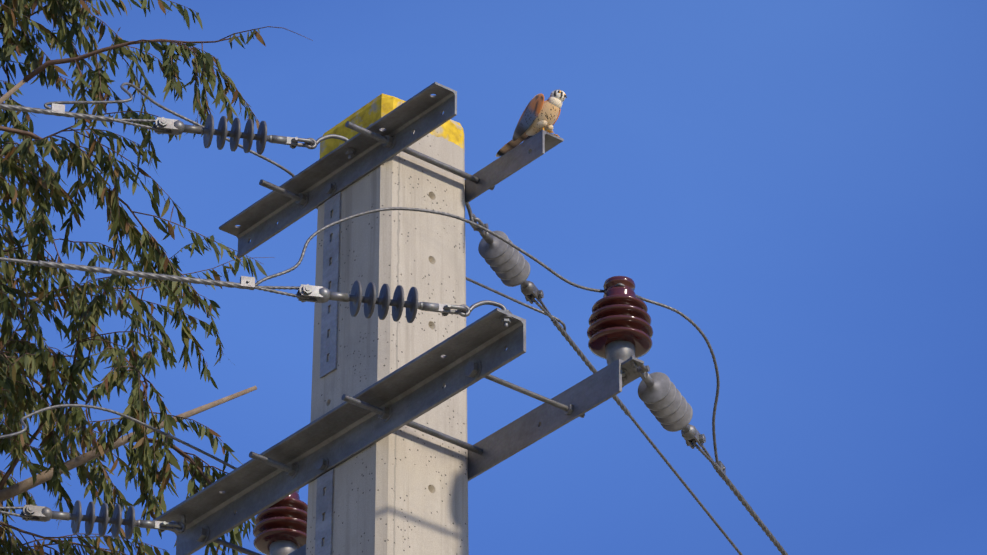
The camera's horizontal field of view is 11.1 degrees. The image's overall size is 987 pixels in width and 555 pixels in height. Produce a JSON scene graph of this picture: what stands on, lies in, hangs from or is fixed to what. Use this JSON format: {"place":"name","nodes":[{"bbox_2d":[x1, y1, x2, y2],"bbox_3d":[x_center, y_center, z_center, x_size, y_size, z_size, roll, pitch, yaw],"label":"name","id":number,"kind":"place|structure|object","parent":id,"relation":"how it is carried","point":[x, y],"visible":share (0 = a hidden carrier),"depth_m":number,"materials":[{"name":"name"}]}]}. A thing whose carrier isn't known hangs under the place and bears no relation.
{"place":"outdoors","nodes":[
{"label":"outdoors","id":0,"kind":"place"},
{"bbox_2d":[0,0,312,554],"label":"eucalyptus","id":1,"kind":"object","parent":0,"point":[51,368],"depth_m":27.64,"materials":[{"name":"green plant"}]},
{"bbox_2d":[306,93,468,554],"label":"concrete pole","id":2,"kind":"object","parent":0,"point":[403,490],"visible":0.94,"depth_m":15.18,"materials":[{"name":"grey concrete"}]},
{"bbox_2d":[315,192,340,554],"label":"perforated strap","id":3,"kind":"object","parent":2,"relation":"attached to","point":[324,503],"visible":0.98,"depth_m":15.29,"materials":[{"name":"grey metal"}]},
{"bbox_2d":[219,82,456,258],"bbox_3d":[-0.485,-0.322,15.506,0.084,0.084,1.078,23,-38,-33],"label":"crossarm","id":4,"kind":"object","parent":2,"relation":"attached to","point":[421,114],"visible":1,"depth_m":15.50,"materials":[{"name":"grey metal"}]},
{"bbox_2d":[152,308,525,554],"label":"crossarm","id":5,"kind":"object","parent":2,"relation":"attached to","point":[412,390],"visible":0.92,"depth_m":14.96,"materials":[{"name":"grey metal"}]},
{"bbox_2d":[21,114,705,539],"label":"strain insulators","id":6,"kind":"object","parent":5,"relation":"attached to","point":[667,404],"visible":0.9,"depth_m":15.31,"materials":[{"name":"grey plastic"}]},
{"bbox_2d":[194,121,584,554],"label":"bolts and rods","id":7,"kind":"object","parent":2,"relation":"attached to","point":[472,371],"visible":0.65,"depth_m":15.14,"materials":[{"name":"grey metal"}]},
{"bbox_2d":[288,359,645,554],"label":"crossarm","id":8,"kind":"object","parent":2,"relation":"attached to","point":[594,390],"visible":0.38,"depth_m":14.87,"materials":[{"name":"grey metal"}]},
{"bbox_2d":[253,276,652,554],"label":"pin insulators","id":9,"kind":"object","parent":8,"relation":"attached to","point":[619,321],"visible":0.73,"depth_m":14.81,"materials":[{"name":"brown ceramic"}]},
{"bbox_2d":[465,130,563,203],"bbox_3d":[-0.162,-0.185,15.735,0.084,0.084,1.078,23,-38,-33],"label":"crossarm","id":10,"kind":"object","parent":2,"relation":"attached to","point":[517,158],"visible":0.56,"depth_m":15.46,"materials":[{"name":"grey metal"}]},
{"bbox_2d":[496,89,566,156],"bbox_3d":[0.121,-0.469,15.488,0.099,0.152,0.264,23,-38,-33],"label":"kestrel","id":11,"kind":"object","parent":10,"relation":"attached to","point":[539,113],"visible":0.98,"depth_m":15.44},
{"bbox_2d":[0,82,787,554],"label":"conductors","id":12,"kind":"object","parent":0,"point":[48,110],"visible":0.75,"depth_m":15.20,"materials":[{"name":"metal"}]},
{"bbox_2d":[51,103,725,476],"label":"clamps","id":13,"kind":"object","parent":12,"relation":"attached to","point":[245,281],"visible":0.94,"depth_m":15.17,"materials":[{"name":"grey metal"}]},
{"bbox_2d":[0,0,986,554],"label":"sky","id":14,"kind":"structure","parent":0,"point":[804,182],"materials":[{"name":"blue"}]}
]}

